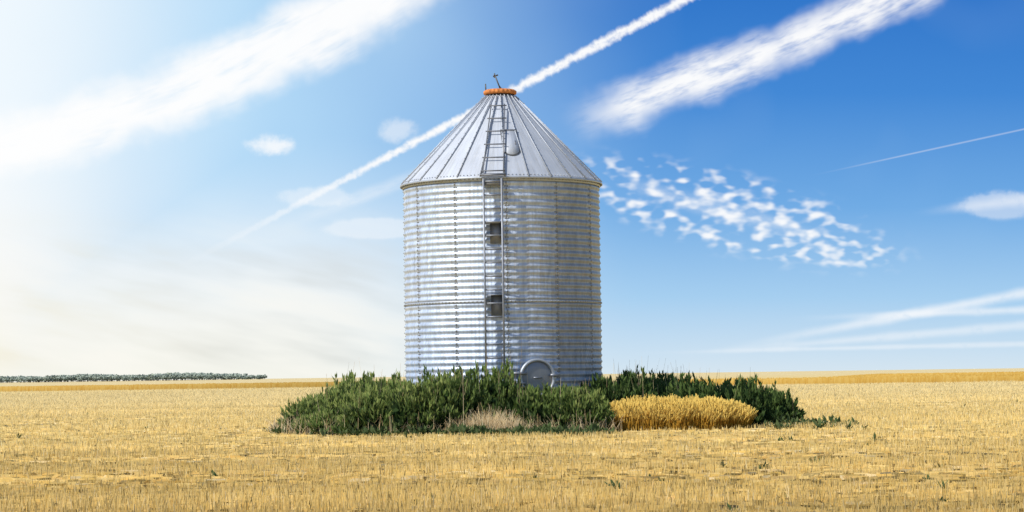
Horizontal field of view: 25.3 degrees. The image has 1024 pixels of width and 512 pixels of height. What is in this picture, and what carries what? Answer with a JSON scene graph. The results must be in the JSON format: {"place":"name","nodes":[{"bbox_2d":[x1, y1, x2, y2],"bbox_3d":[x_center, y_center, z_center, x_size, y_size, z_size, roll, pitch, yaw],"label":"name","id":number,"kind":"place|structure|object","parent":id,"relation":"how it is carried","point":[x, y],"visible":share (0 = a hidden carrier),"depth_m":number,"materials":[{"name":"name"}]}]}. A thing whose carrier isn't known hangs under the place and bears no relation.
{"place":"outdoors","nodes":[
{"label":"outdoors","id":0,"kind":"place"},
{"bbox_2d":[0,0,1023,381],"bbox_3d":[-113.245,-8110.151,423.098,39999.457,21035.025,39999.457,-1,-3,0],"label":"sky","id":1,"kind":"structure","parent":0,"point":[200,186],"depth_m":19799.27,"materials":[{"name":"blue"}]},
{"bbox_2d":[0,368,1023,511],"bbox_3d":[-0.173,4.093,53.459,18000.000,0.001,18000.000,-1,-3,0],"label":"ground","id":2,"kind":"structure","parent":0,"point":[782,374],"depth_m":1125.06,"materials":[{"name":"yellow plant"}]},
{"bbox_2d":[0,372,266,382],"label":"distant trees","id":3,"kind":"object","parent":2,"relation":"on","point":[126,377],"visible":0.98,"depth_m":3550.12,"materials":[{"name":"green plant"}]},
{"bbox_2d":[0,381,386,391],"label":"wheat strip","id":4,"kind":"object","parent":2,"relation":"on","point":[163,386],"visible":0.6,"depth_m":305.65,"materials":[{"name":"plant"}]},
{"bbox_2d":[266,405,621,434],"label":"dry grass","id":5,"kind":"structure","parent":2,"relation":"on","point":[497,421],"depth_m":49.13,"materials":[{"name":"beige plant"}]},
{"bbox_2d":[281,421,609,434],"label":"weeds","id":6,"kind":"object","parent":2,"relation":"on","point":[482,427],"visible":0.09,"depth_m":48.67,"materials":[{"name":"green plant"}]},
{"bbox_2d":[403,181,601,390],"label":"silo wall","id":7,"kind":"structure","parent":2,"relation":"on","point":[531,213],"depth_m":51.67,"materials":[{"name":"silver metal"}]},
{"bbox_2d":[482,178,504,371],"bbox_3d":[-0.392,0.940,51.218,0.483,5.370,0.253,-1,-3,0],"label":"ladder","id":8,"kind":"object","parent":7,"relation":"attached to","point":[493,183],"visible":0.78,"depth_m":51.15,"materials":[{"name":"silver metal"}]},
{"bbox_2d":[485,223,502,315],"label":"grain bin ladder landings","id":9,"kind":"object","parent":8,"relation":"attached to","point":[496,309],"visible":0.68,"depth_m":51.34,"materials":[{"name":"black metal"}]},
{"bbox_2d":[400,176,601,306],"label":"horizontal bands","id":10,"kind":"object","parent":7,"relation":"attached to","point":[486,178],"visible":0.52,"depth_m":51.68,"materials":[{"name":"silver metal"}]},
{"bbox_2d":[403,95,600,183],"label":"conical roof","id":11,"kind":"structure","parent":7,"relation":"on","point":[514,165],"depth_m":52.43,"materials":[{"name":"silver metal"}]},
{"bbox_2d":[480,104,506,175],"bbox_3d":[-0.429,-2.679,52.256,0.632,1.833,1.789,-1,-3,0],"label":"roof ladder","id":12,"kind":"object","parent":11,"relation":"attached to","point":[503,157],"visible":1,"depth_m":52.09,"materials":[{"name":"grey metal"}]},
{"bbox_2d":[487,93,512,95],"bbox_3d":[-0.283,-3.784,53.870,0.620,0.115,0.620,-1,-3,0],"label":"roof collar","id":13,"kind":"object","parent":11,"relation":"on","point":[509,94],"visible":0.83,"depth_m":53.59,"materials":[{"name":"grey metal"}]},
{"bbox_2d":[483,88,516,95],"bbox_3d":[-0.284,-3.884,53.876,0.787,0.155,0.779,-1,-3,0],"label":"roof cap","id":14,"kind":"object","parent":13,"relation":"on","point":[499,90],"visible":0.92,"depth_m":53.57,"materials":[{"name":"orange metal"}]},
{"bbox_2d":[485,73,500,89],"bbox_3d":[-0.409,-4.084,53.810,0.466,0.452,0.082,-1,-3,0],"label":"lid handle","id":15,"kind":"object","parent":14,"relation":"attached to","point":[494,75],"visible":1,"depth_m":53.78,"materials":[{"name":"grey metal"}]},
{"bbox_2d":[400,94,601,185],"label":"roof ribs","id":16,"kind":"object","parent":11,"relation":"attached to","point":[481,101],"visible":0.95,"depth_m":53.06,"materials":[{"name":"grey metal"}]},
{"bbox_2d":[500,129,519,154],"bbox_3d":[-0.044,-2.605,52.270,0.458,0.663,0.652,-1,-3,0],"label":"roof vent","id":17,"kind":"object","parent":11,"relation":"attached to","point":[511,147],"visible":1,"depth_m":52.24,"materials":[{"name":"silver metal"}]},
{"bbox_2d":[402,178,602,384],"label":"grain bin bolts","id":18,"kind":"object","parent":7,"relation":"attached to","point":[506,275],"visible":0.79,"depth_m":51.74,"materials":[{"name":"grey metal"}]},
{"bbox_2d":[518,358,555,388],"bbox_3d":[0.563,2.740,51.335,0.870,0.870,0.135,0,-3,-19],"label":"door frame","id":19,"kind":"object","parent":7,"relation":"attached to","point":[528,362],"visible":0.63,"depth_m":51.32,"materials":[{"name":"silver metal"}]},
{"bbox_2d":[522,362,551,392],"bbox_3d":[0.572,2.739,51.309,0.724,0.724,0.031,0,-3,-19],"label":"round door","id":20,"kind":"structure","parent":19,"relation":"in","point":[537,369],"depth_m":51.31,"materials":[{"name":"silver metal"}]},
{"bbox_2d":[509,372,558,383],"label":"door latches","id":21,"kind":"object","parent":20,"relation":"attached to","point":[525,373],"visible":0.66,"depth_m":51.14,"materials":[{"name":"silver metal"}]},
{"bbox_2d":[16,386,1017,511],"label":"field weeds","id":22,"kind":"object","parent":2,"relation":"on","point":[942,499],"visible":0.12,"depth_m":29.35,"materials":[{"name":"green plant"}]},
{"bbox_2d":[276,359,806,434],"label":"bushes","id":23,"kind":"object","parent":2,"relation":"on","point":[420,400],"visible":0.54,"depth_m":49.93,"materials":[{"name":"green plant"}]},
{"bbox_2d":[295,346,793,435],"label":"dead stalks","id":24,"kind":"object","parent":2,"relation":"on","point":[514,382],"visible":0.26,"depth_m":50.33,"materials":[{"name":"plant"}]},
{"bbox_2d":[513,426,620,435],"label":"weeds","id":25,"kind":"object","parent":2,"relation":"on","point":[560,433],"visible":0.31,"depth_m":47.34,"materials":[{"name":"green plant"}]},
{"bbox_2d":[263,413,882,440],"bbox_3d":[2.359,3.735,50.604,15.633,0.347,12.043,0,-3,-8],"label":"weed fringe","id":26,"kind":"object","parent":2,"relation":"on","point":[780,421],"visible":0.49,"depth_m":48.62,"materials":[{"name":"green plant"}]},
{"bbox_2d":[608,393,757,431],"bbox_3d":[3.651,3.483,50.949,3.692,0.851,2.196,-1,-3,0],"label":"wheat patch","id":27,"kind":"object","parent":2,"relation":"on","point":[673,412],"visible":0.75,"depth_m":50.13,"materials":[{"name":"yellow plant"}]},
{"bbox_2d":[678,374,1023,385],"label":"wheat strip","id":28,"kind":"object","parent":2,"relation":"on","point":[886,379],"visible":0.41,"depth_m":205.99,"materials":[{"name":"yellow plant"}]},
{"bbox_2d":[830,371,1023,376],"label":"wheat strip","id":29,"kind":"object","parent":2,"relation":"on","point":[949,374],"visible":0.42,"depth_m":338.25,"materials":[{"name":"yellow plant"}]}
]}

